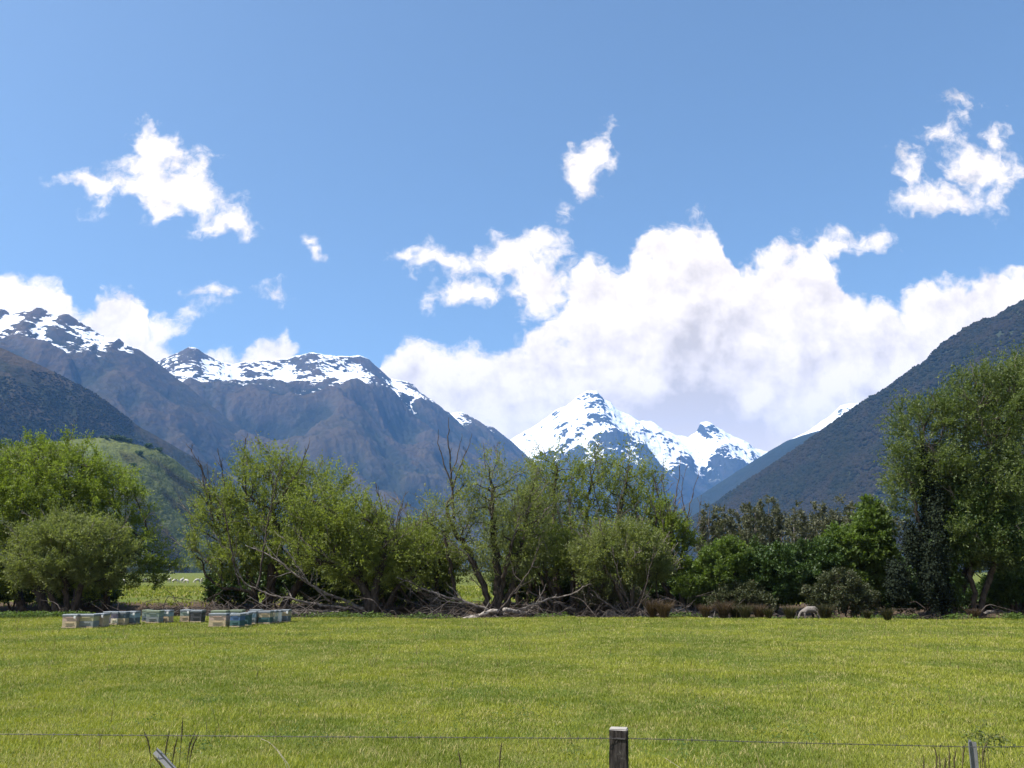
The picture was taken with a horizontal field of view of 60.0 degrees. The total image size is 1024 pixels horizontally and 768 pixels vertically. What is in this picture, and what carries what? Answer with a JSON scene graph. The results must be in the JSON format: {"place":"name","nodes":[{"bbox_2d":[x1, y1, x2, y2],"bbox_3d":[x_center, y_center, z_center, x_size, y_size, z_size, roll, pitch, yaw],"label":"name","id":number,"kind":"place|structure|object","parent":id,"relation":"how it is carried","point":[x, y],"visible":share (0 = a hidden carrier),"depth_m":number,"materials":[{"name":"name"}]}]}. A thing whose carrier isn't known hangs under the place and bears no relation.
{"place":"outdoors","nodes":[
{"label":"outdoors","id":0,"kind":"place"},
{"bbox_2d":[0,307,249,476],"bbox_3d":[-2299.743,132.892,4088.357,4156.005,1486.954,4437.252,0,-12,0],"label":"range","id":1,"kind":"structure","parent":0,"point":[140,388],"depth_m":4461.99,"materials":[{"name":"stone"}]},
{"bbox_2d":[0,438,271,572],"bbox_3d":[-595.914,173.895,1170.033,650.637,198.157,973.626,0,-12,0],"label":"green knoll","id":2,"kind":"structure","parent":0,"point":[164,477],"depth_m":1119.00,"materials":[{"name":"plant"}]},
{"bbox_2d":[0,348,316,556],"bbox_3d":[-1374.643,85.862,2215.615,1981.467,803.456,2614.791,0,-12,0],"label":"dark hill","id":3,"kind":"structure","parent":0,"point":[17,367],"depth_m":2428.90,"materials":[{"name":"plant"}]},
{"bbox_2d":[0,370,300,540],"bbox_3d":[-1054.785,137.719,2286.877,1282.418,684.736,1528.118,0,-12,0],"label":"hillside scrub","id":4,"kind":"object","parent":3,"relation":"on","point":[77,389],"visible":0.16,"depth_m":2386.12,"materials":[{"name":"plant"}]},
{"bbox_2d":[157,347,598,571],"bbox_3d":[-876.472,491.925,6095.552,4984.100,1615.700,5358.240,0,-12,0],"label":"snowy range","id":5,"kind":"structure","parent":0,"point":[374,423],"depth_m":5281.25,"materials":[{"name":"stone"}]},
{"bbox_2d":[2,585,849,606],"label":"pasture grass","id":6,"kind":"structure","parent":0,"point":[146,590],"depth_m":62.60,"materials":[{"name":"plant"}]},
{"bbox_2d":[0,572,1023,767],"bbox_3d":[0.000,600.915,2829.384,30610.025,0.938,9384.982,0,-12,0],"label":"ground","id":7,"kind":"structure","parent":0,"point":[191,577],"depth_m":14.67,"materials":[{"name":"plant"}]},
{"bbox_2d":[0,562,47,610],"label":"understory bush","id":8,"kind":"object","parent":7,"relation":"on","point":[29,597],"visible":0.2,"depth_m":52.05,"materials":[{"name":"green plant"}]},
{"bbox_2d":[61,614,79,627],"bbox_3d":[-16.076,8.672,32.460,0.558,0.484,0.565,0,-12,0],"label":"beehive","id":9,"kind":"object","parent":7,"relation":"on","point":[70,620],"visible":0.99,"depth_m":32.23,"materials":[{"name":"beige"}]},
{"bbox_2d":[0,499,146,615],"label":"willow tree","id":10,"kind":"object","parent":7,"relation":"on","point":[46,559],"visible":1,"depth_m":43.58,"materials":[{"name":"green plant"}]},
{"bbox_2d":[47,572,123,606],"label":"understory bush","id":11,"kind":"object","parent":7,"relation":"on","point":[113,599],"visible":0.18,"depth_m":52.03,"materials":[{"name":"green plant"}]},
{"bbox_2d":[79,614,99,627],"bbox_3d":[-15.582,8.723,32.662,0.593,0.484,0.550,0,-12,0],"label":"beehive","id":12,"kind":"object","parent":7,"relation":"on","point":[88,620],"visible":0.97,"depth_m":32.43,"materials":[{"name":"grey"}]},
{"bbox_2d":[0,419,188,615],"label":"willow tree","id":13,"kind":"object","parent":7,"relation":"on","point":[93,491],"visible":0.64,"depth_m":48.88,"materials":[{"name":"green plant"}]},
{"bbox_2d":[95,613,110,626],"bbox_3d":[-15.349,8.824,33.156,0.412,0.484,0.565,0,-12,0],"label":"beehive","id":14,"kind":"object","parent":7,"relation":"on","point":[104,619],"visible":0.74,"depth_m":33.00,"materials":[{"name":"grey"}]},
{"bbox_2d":[110,611,122,624],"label":"beehive","id":15,"kind":"object","parent":7,"relation":"on","point":[114,616],"visible":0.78,"depth_m":33.98,"materials":[{"name":"white"}]},
{"bbox_2d":[118,611,129,624],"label":"beehive","id":16,"kind":"object","parent":7,"relation":"on","point":[123,619],"visible":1,"depth_m":34.10,"materials":[{"name":"grey"}]},
{"bbox_2d":[128,611,140,623],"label":"beehive","id":17,"kind":"object","parent":7,"relation":"on","point":[134,617],"visible":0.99,"depth_m":34.44,"materials":[{"name":"wood"}]},
{"bbox_2d":[145,610,164,622],"bbox_3d":[-14.245,9.288,35.389,0.538,0.484,0.550,0,-12,0],"label":"beehive","id":18,"kind":"object","parent":7,"relation":"on","point":[153,616],"visible":0.97,"depth_m":35.16,"materials":[{"name":"white"}]},
{"bbox_2d":[153,748,175,767],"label":"leaning stake","id":19,"kind":"object","parent":7,"relation":"on","point":[164,760],"visible":1,"depth_m":5.60,"materials":[{"name":"wood"}]},
{"bbox_2d":[163,610,174,622],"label":"beehive","id":20,"kind":"object","parent":7,"relation":"on","point":[168,615],"visible":0.69,"depth_m":35.77,"materials":[{"name":"white"}]},
{"bbox_2d":[144,718,197,767],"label":"seed stalks","id":21,"kind":"object","parent":7,"relation":"on","point":[174,746],"visible":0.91,"depth_m":5.85,"materials":[{"name":"plant"}]},
{"bbox_2d":[179,609,193,621],"bbox_3d":[-13.389,9.537,36.517,0.416,0.484,0.565,0,-12,0],"label":"beehive","id":22,"kind":"object","parent":7,"relation":"on","point":[185,614],"visible":0.81,"depth_m":36.28,"materials":[{"name":"white"}]},
{"bbox_2d":[190,610,205,621],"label":"beehive","id":23,"kind":"object","parent":7,"relation":"on","point":[197,615],"visible":0.98,"depth_m":36.17,"materials":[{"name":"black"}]},
{"bbox_2d":[208,613,230,626],"bbox_3d":[-10.871,8.770,32.964,0.660,0.484,0.550,0,-12,0],"label":"beehive","id":24,"kind":"object","parent":7,"relation":"on","point":[219,619],"visible":0.94,"depth_m":32.73,"materials":[{"name":"beige"}]},
{"bbox_2d":[200,569,257,604],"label":"understory bush","id":25,"kind":"object","parent":7,"relation":"on","point":[210,587],"visible":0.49,"depth_m":52.97,"materials":[{"name":"green plant"}]},
{"bbox_2d":[230,613,245,626],"bbox_3d":[-10.195,8.782,32.961,0.410,0.484,0.550,-1,-12,6],"label":"beehive","id":26,"kind":"object","parent":7,"relation":"on","point":[237,619],"visible":0.94,"depth_m":32.74,"materials":[{"name":"blue"}]},
{"bbox_2d":[243,612,252,625],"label":"beehive","id":27,"kind":"object","parent":7,"relation":"on","point":[248,618],"visible":0.47,"depth_m":33.69,"materials":[{"name":"blue"}]},
{"bbox_2d":[248,611,258,623],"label":"beehive","id":28,"kind":"object","parent":7,"relation":"on","point":[255,615],"visible":0.45,"depth_m":34.44,"materials":[{"name":"blue"}]},
{"bbox_2d":[258,610,273,623],"bbox_3d":[-9.647,9.140,34.767,0.480,0.484,0.550,0,-12,0],"label":"beehive","id":29,"kind":"object","parent":7,"relation":"on","point":[265,616],"visible":0.99,"depth_m":34.54,"materials":[{"name":"beige"}]},
{"bbox_2d":[162,431,370,609],"bbox_3d":[-12.232,7.429,46.458,12.187,9.984,6.462,0,-12,0],"label":"willow tree","id":30,"kind":"object","parent":7,"relation":"on","point":[266,524],"visible":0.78,"depth_m":45.83,"materials":[{"name":"green plant"}]},
{"bbox_2d":[235,554,320,607],"bbox_3d":[-13.584,11.624,51.753,4.913,3.793,3.715,0,-12,0],"label":"understory bush","id":31,"kind":"object","parent":7,"relation":"on","point":[280,586],"visible":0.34,"depth_m":51.08,"materials":[{"name":"green plant"}]},
{"bbox_2d":[282,609,291,621],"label":"beehive","id":32,"kind":"object","parent":7,"relation":"on","point":[286,615],"visible":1,"depth_m":35.70,"materials":[{"name":"wood"}]},
{"bbox_2d":[297,567,353,606],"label":"understory bush","id":33,"kind":"object","parent":7,"relation":"on","point":[337,592],"visible":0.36,"depth_m":51.85,"materials":[{"name":"green plant"}]},
{"bbox_2d":[236,468,456,616],"bbox_3d":[-7.855,7.934,43.373,10.398,7.660,5.217,0,-12,0],"label":"willow tree","id":34,"kind":"object","parent":7,"relation":"on","point":[328,521],"visible":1,"depth_m":42.72,"materials":[{"name":"green plant"}]},
{"bbox_2d":[340,563,406,606],"bbox_3d":[-8.226,11.665,52.748,4.254,3.515,3.514,0,-12,0],"label":"understory bush","id":35,"kind":"object","parent":7,"relation":"on","point":[385,595],"visible":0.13,"depth_m":52.07,"materials":[{"name":"green plant"}]},
{"bbox_2d":[306,506,471,610],"bbox_3d":[-7.273,10.213,52.192,10.199,6.719,5.788,0,-12,0],"label":"willow tree","id":36,"kind":"object","parent":7,"relation":"on","point":[381,596],"visible":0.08,"depth_m":51.32,"materials":[{"name":"green plant"}]},
{"bbox_2d":[370,507,477,612],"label":"willow tree","id":37,"kind":"object","parent":7,"relation":"on","point":[438,581],"visible":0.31,"depth_m":45.63,"materials":[{"name":"green plant"}]},
{"bbox_2d":[398,575,459,602],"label":"understory bush","id":38,"kind":"object","parent":7,"relation":"on","point":[414,598],"visible":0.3,"depth_m":52.85,"materials":[{"name":"green plant"}]},
{"bbox_2d":[411,602,465,617],"bbox_3d":[-3.655,11.100,43.182,2.905,1.048,0.682,4,-13,-18],"label":"fallen log","id":39,"kind":"object","parent":7,"relation":"on","point":[448,611],"visible":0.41,"depth_m":43.21,"materials":[{"name":"wood"}]},
{"bbox_2d":[463,603,497,617],"bbox_3d":[-1.476,10.602,41.247,1.883,0.929,0.366,-8,-14,32],"label":"fallen log","id":40,"kind":"object","parent":7,"relation":"on","point":[485,612],"visible":0.75,"depth_m":41.05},
{"bbox_2d":[396,418,590,616],"bbox_3d":[-0.861,6.795,44.521,9.333,10.408,5.020,0,-12,0],"label":"willow tree","id":41,"kind":"object","parent":7,"relation":"on","point":[499,582],"visible":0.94,"depth_m":44.08,"materials":[{"name":"green plant"}]},
{"bbox_2d":[464,602,547,615],"bbox_3d":[-0.274,11.261,44.562,4.418,0.854,0.588,-3,-12,15],"label":"fallen log","id":42,"kind":"object","parent":7,"relation":"on","point":[471,606],"visible":0.24,"depth_m":44.84,"materials":[{"name":"wood"}]},
{"bbox_2d":[0,726,1023,767],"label":"wire fence","id":43,"kind":"object","parent":7,"relation":"on","point":[618,749],"visible":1,"depth_m":5.60,"materials":[{"name":"metal"}]},
{"bbox_2d":[0,610,1023,619],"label":"edge weeds","id":44,"kind":"object","parent":7,"relation":"on","point":[44,613],"visible":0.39,"depth_m":39.25,"materials":[{"name":"plant"}]},
{"bbox_2d":[488,568,536,604],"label":"understory bush","id":45,"kind":"object","parent":7,"relation":"on","point":[491,585],"visible":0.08,"depth_m":53.20,"materials":[{"name":"green plant"}]},
{"bbox_2d":[9,575,1023,619],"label":"brushwood","id":46,"kind":"object","parent":7,"relation":"on","point":[453,609],"visible":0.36,"depth_m":42.66,"materials":[{"name":"wood"}]},
{"bbox_2d":[502,606,534,616],"bbox_3d":[0.309,10.776,42.219,1.838,0.693,0.597,6,-13,-25],"label":"fallen log","id":47,"kind":"object","parent":7,"relation":"on","point":[509,610],"visible":0.65,"depth_m":41.95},
{"bbox_2d":[459,452,581,611],"bbox_3d":[1.032,8.687,52.225,8.857,9.719,5.295,0,-12,0],"label":"willow tree","id":48,"kind":"object","parent":7,"relation":"on","point":[517,596],"visible":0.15,"depth_m":51.75,"materials":[{"name":"green plant"}]},
{"bbox_2d":[512,567,570,604],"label":"understory bush","id":49,"kind":"object","parent":7,"relation":"on","point":[547,592],"visible":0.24,"depth_m":52.79,"materials":[{"name":"green plant"}]},
{"bbox_2d":[491,507,621,615],"bbox_3d":[2.263,9.046,44.977,7.249,5.874,4.435,0,-12,0],"label":"willow tree","id":50,"kind":"object","parent":7,"relation":"on","point":[557,540],"visible":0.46,"depth_m":44.73,"materials":[{"name":"green plant"}]},
{"bbox_2d":[500,430,685,616],"bbox_3d":[4.545,7.503,47.716,10.545,10.388,6.824,0,-12,0],"label":"willow tree","id":51,"kind":"object","parent":7,"relation":"on","point":[620,503],"visible":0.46,"depth_m":48.20,"materials":[{"name":"green plant"}]},
{"bbox_2d":[563,567,629,606],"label":"understory bush","id":52,"kind":"object","parent":7,"relation":"on","point":[568,597],"visible":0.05,"depth_m":51.92,"materials":[{"name":"green plant"}]},
{"bbox_2d":[603,601,624,616],"bbox_3d":[5.062,11.034,43.351,1.292,0.900,0.459,-5,-13,22],"label":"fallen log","id":53,"kind":"object","parent":7,"relation":"on","point":[609,612],"visible":0.56,"depth_m":43.32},
{"bbox_2d":[574,580,656,610],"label":"bramble","id":54,"kind":"object","parent":7,"relation":"on","point":[613,594],"visible":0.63,"depth_m":46.50,"materials":[{"name":"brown plant"}]},
{"bbox_2d":[559,509,674,617],"bbox_3d":[5.083,8.911,43.125,5.680,5.549,4.264,0,-12,0],"label":"willow tree","id":55,"kind":"object","parent":7,"relation":"on","point":[641,544],"visible":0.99,"depth_m":42.75,"materials":[{"name":"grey plant"}]},
{"bbox_2d":[619,561,670,607],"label":"understory bush","id":56,"kind":"object","parent":7,"relation":"on","point":[659,591],"visible":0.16,"depth_m":51.75,"materials":[{"name":"green plant"}]},
{"bbox_2d":[640,598,665,617],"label":"tussock","id":57,"kind":"object","parent":7,"relation":"on","point":[651,609],"visible":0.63,"depth_m":39.62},
{"bbox_2d":[634,539,683,616],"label":"willow","id":58,"kind":"object","parent":7,"relation":"on","point":[656,582],"visible":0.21,"depth_m":43.72,"materials":[{"name":"green plant"}]},
{"bbox_2d":[650,600,674,617],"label":"tussock","id":59,"kind":"object","parent":7,"relation":"on","point":[663,610],"visible":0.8,"depth_m":39.02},
{"bbox_2d":[632,458,714,607],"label":"bare topped tree","id":60,"kind":"object","parent":7,"relation":"on","point":[670,520],"visible":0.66,"depth_m":46.08,"materials":[{"name":"green plant"}]},
{"bbox_2d":[661,563,710,608],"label":"understory bush","id":61,"kind":"object","parent":7,"relation":"on","point":[676,595],"visible":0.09,"depth_m":51.14,"materials":[{"name":"green plant"}]},
{"bbox_2d":[696,604,714,617],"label":"tussock","id":62,"kind":"object","parent":7,"relation":"on","point":[705,612],"visible":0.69,"depth_m":39.44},
{"bbox_2d":[692,501,728,557],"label":"browned tree","id":63,"kind":"object","parent":7,"relation":"on","point":[717,525],"visible":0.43,"depth_m":103.47,"materials":[{"name":"green plant"}]},
{"bbox_2d":[668,534,758,612],"bbox_3d":[10.285,9.816,45.048,4.318,4.527,3.256,-7,-14,32],"label":"green shrub","id":64,"kind":"object","parent":7,"relation":"on","point":[716,563],"visible":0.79,"depth_m":44.52,"materials":[{"name":"green plant"}]},
{"bbox_2d":[710,599,736,617],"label":"tussock","id":65,"kind":"object","parent":7,"relation":"on","point":[722,610],"visible":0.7,"depth_m":39.24,"materials":[{"name":"plant"}]},
{"bbox_2d":[710,504,739,542],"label":"browned tree","id":66,"kind":"object","parent":7,"relation":"on","point":[731,524],"visible":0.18,"depth_m":107.24,"materials":[{"name":"green plant"}]},
{"bbox_2d":[729,603,748,617],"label":"tussock","id":67,"kind":"object","parent":7,"relation":"on","point":[734,612],"visible":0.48,"depth_m":39.56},
{"bbox_2d":[723,506,758,546],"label":"browned tree","id":68,"kind":"object","parent":7,"relation":"on","point":[737,518],"visible":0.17,"depth_m":111.68,"materials":[{"name":"green plant"}]},
{"bbox_2d":[703,578,781,615],"bbox_3d":[11.338,10.704,43.636,3.770,2.300,2.220,-4,-12,16],"label":"bramble","id":69,"kind":"object","parent":7,"relation":"on","point":[738,593],"visible":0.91,"depth_m":43.52,"materials":[{"name":"green plant"}]},
{"bbox_2d":[733,603,755,617],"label":"tussock","id":70,"kind":"object","parent":7,"relation":"on","point":[745,612],"visible":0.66,"depth_m":38.44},
{"bbox_2d":[737,498,772,549],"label":"browned tree","id":71,"kind":"object","parent":7,"relation":"on","point":[746,533],"visible":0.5,"depth_m":104.34,"materials":[{"name":"green plant"}]},
{"bbox_2d":[750,603,766,618],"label":"tussock","id":72,"kind":"object","parent":7,"relation":"on","point":[758,613],"visible":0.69,"depth_m":38.62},
{"bbox_2d":[761,607,775,618],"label":"tussock","id":73,"kind":"object","parent":7,"relation":"on","point":[768,613],"visible":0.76,"depth_m":38.26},
{"bbox_2d":[732,532,809,616],"bbox_3d":[13.135,9.773,44.894,4.118,4.545,3.010,0,-12,0],"label":"green shrub","id":74,"kind":"object","parent":7,"relation":"on","point":[774,560],"visible":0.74,"depth_m":44.30,"materials":[{"name":"green plant"}]},
{"bbox_2d":[757,495,784,547],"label":"browned tree","id":75,"kind":"object","parent":7,"relation":"on","point":[774,534],"visible":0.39,"depth_m":108.30,"materials":[{"name":"green plant"}]},
{"bbox_2d":[771,505,791,575],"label":"browned tree","id":76,"kind":"object","parent":7,"relation":"on","point":[782,532],"visible":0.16,"depth_m":112.36,"materials":[{"name":"green plant"}]},
{"bbox_2d":[779,604,801,618],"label":"tussock","id":77,"kind":"object","parent":7,"relation":"on","point":[790,613],"visible":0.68,"depth_m":38.44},
{"bbox_2d":[782,500,809,547],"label":"browned tree","id":78,"kind":"object","parent":7,"relation":"on","point":[797,527],"visible":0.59,"depth_m":105.48,"materials":[{"name":"green plant"}]},
{"bbox_2d":[796,508,818,561],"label":"browned tree","id":79,"kind":"object","parent":7,"relation":"on","point":[807,527],"visible":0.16,"depth_m":109.37,"materials":[{"name":"green plant"}]},
{"bbox_2d":[798,606,819,618],"bbox_3d":[13.108,10.109,39.064,1.047,0.626,0.312,-2,-12,8],"label":"sheep","id":80,"kind":"object","parent":7,"relation":"on","point":[808,609],"visible":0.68,"depth_m":38.99},
{"bbox_2d":[782,536,849,616],"bbox_3d":[15.710,10.036,45.786,3.965,4.386,3.022,0,-12,0],"label":"green shrub","id":81,"kind":"object","parent":7,"relation":"on","point":[819,562],"visible":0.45,"depth_m":45.76,"materials":[{"name":"green plant"}]},
{"bbox_2d":[807,501,827,538],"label":"browned tree","id":82,"kind":"object","parent":7,"relation":"on","point":[814,504],"visible":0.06,"depth_m":113.40,"materials":[{"name":"green plant"}]},
{"bbox_2d":[813,603,837,618],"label":"tussock","id":83,"kind":"object","parent":7,"relation":"on","point":[825,612],"visible":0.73,"depth_m":38.24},
{"bbox_2d":[808,501,847,541],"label":"browned tree","id":84,"kind":"object","parent":7,"relation":"on","point":[821,526],"visible":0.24,"depth_m":106.78,"materials":[{"name":"green plant"}]},
{"bbox_2d":[798,565,882,617],"bbox_3d":[15.932,10.193,42.730,3.995,2.848,2.361,0,-12,0],"label":"vine mound","id":85,"kind":"object","parent":7,"relation":"on","point":[843,589],"visible":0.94,"depth_m":42.52,"materials":[{"name":"green plant"}]},
{"bbox_2d":[827,493,853,528],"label":"browned tree","id":86,"kind":"object","parent":7,"relation":"on","point":[838,499],"visible":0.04,"depth_m":111.06,"materials":[{"name":"green plant"}]},
{"bbox_2d":[842,501,866,526],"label":"browned tree","id":87,"kind":"object","parent":7,"relation":"on","point":[852,507],"visible":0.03,"depth_m":103.89,"materials":[{"name":"green plant"}]},
{"bbox_2d":[814,493,902,617],"bbox_3d":[18.312,9.194,47.113,5.069,6.876,3.323,0,-12,0],"label":"green shrub","id":88,"kind":"object","parent":7,"relation":"on","point":[867,551],"visible":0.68,"depth_m":46.55,"materials":[{"name":"green plant"}]},
{"bbox_2d":[873,607,896,619],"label":"tussock","id":89,"kind":"object","parent":7,"relation":"on","point":[888,614],"visible":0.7,"depth_m":36.91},
{"bbox_2d":[856,554,920,613],"bbox_3d":[20.732,11.116,49.806,4.373,3.834,3.734,0,-12,0],"label":"understory bush","id":90,"kind":"object","parent":7,"relation":"on","point":[887,604],"visible":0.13,"depth_m":49.00,"materials":[{"name":"green plant"}]},
{"bbox_2d":[880,501,904,548],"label":"browned tree","id":91,"kind":"object","parent":7,"relation":"on","point":[899,522],"visible":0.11,"depth_m":111.18,"materials":[{"name":"green plant"}]},
{"bbox_2d":[908,565,938,614],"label":"understory bush","id":92,"kind":"object","parent":7,"relation":"on","point":[916,598],"visible":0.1,"depth_m":50.11,"materials":[{"name":"green plant"}]},
{"bbox_2d":[872,343,1023,619],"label":"willow tree","id":93,"kind":"object","parent":7,"relation":"on","point":[927,469],"visible":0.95,"depth_m":43.13,"materials":[{"name":"green plant"}]},
{"bbox_2d":[923,741,987,767],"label":"seed stalks","id":94,"kind":"object","parent":7,"relation":"on","point":[954,756],"visible":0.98,"depth_m":5.81,"materials":[{"name":"plant"}]},
{"bbox_2d":[907,465,1023,618],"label":"dark leaved tree","id":95,"kind":"object","parent":7,"relation":"on","point":[960,595],"visible":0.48,"depth_m":42.39,"materials":[{"name":"green plant"}]},
{"bbox_2d":[966,608,982,617],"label":"tussock","id":96,"kind":"object","parent":7,"relation":"on","point":[975,613],"visible":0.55,"depth_m":38.63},
{"bbox_2d":[961,718,990,767],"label":"bracken frond","id":97,"kind":"object","parent":7,"relation":"on","point":[975,735],"visible":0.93,"depth_m":5.98,"materials":[{"name":"green plant"}]},
{"bbox_2d":[961,579,1019,607],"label":"understory bush","id":98,"kind":"object","parent":7,"relation":"on","point":[969,591],"visible":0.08,"depth_m":51.07,"materials":[{"name":"green plant"}]},
{"bbox_2d":[965,331,1023,615],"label":"willow tree","id":99,"kind":"object","parent":7,"relation":"on","point":[1021,605],"visible":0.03,"depth_m":48.57,"materials":[{"name":"green plant"}]},
{"bbox_2d":[980,731,1015,767],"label":"bracken frond","id":100,"kind":"object","parent":7,"relation":"on","point":[994,739],"visible":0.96,"depth_m":5.88,"materials":[{"name":"green plant"}]},
{"bbox_2d":[975,566,1023,616],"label":"understory bush","id":101,"kind":"object","parent":7,"relation":"on","point":[1007,589],"visible":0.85,"depth_m":45.33,"materials":[{"name":"green plant"}]},
{"bbox_2d":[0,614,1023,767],"bbox_3d":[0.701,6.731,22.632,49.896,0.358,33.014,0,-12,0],"label":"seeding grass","id":102,"kind":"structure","parent":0,"point":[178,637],"depth_m":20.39,"materials":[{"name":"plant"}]},
{"bbox_2d":[0,0,1023,450],"label":"sky","id":103,"kind":"structure","parent":0,"point":[749,219],"materials":[{"name":"blue"}]},
{"bbox_2d":[510,391,767,527],"bbox_3d":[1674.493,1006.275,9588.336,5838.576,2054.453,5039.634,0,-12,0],"label":"snowy mountain","id":104,"kind":"structure","parent":0,"point":[711,454],"depth_m":9606.70,"materials":[{"name":"snow"}]},
{"bbox_2d":[675,431,818,518],"bbox_3d":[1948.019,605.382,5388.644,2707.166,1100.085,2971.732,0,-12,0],"label":"blue spur","id":105,"kind":"structure","parent":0,"point":[718,491],"depth_m":5757.68,"materials":[{"name":"blue"}]},
{"bbox_2d":[792,403,858,438],"bbox_3d":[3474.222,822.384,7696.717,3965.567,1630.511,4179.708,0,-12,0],"label":"snowy ridge","id":106,"kind":"structure","parent":0,"point":[840,410],"depth_m":7975.98,"materials":[{"name":"snow"}]},
{"bbox_2d":[783,310,1023,572],"bbox_3d":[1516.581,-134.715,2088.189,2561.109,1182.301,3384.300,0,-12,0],"label":"forest hill","id":107,"kind":"structure","parent":0,"point":[1000,333],"depth_m":2472.47,"materials":[{"name":"plant"}]},
{"bbox_2d":[673,299,1023,569],"bbox_3d":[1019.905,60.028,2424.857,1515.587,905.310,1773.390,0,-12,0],"label":"hillside forest","id":108,"kind":"object","parent":107,"relation":"on","point":[780,479],"visible":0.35,"depth_m":2611.31,"materials":[{"name":"plant"}]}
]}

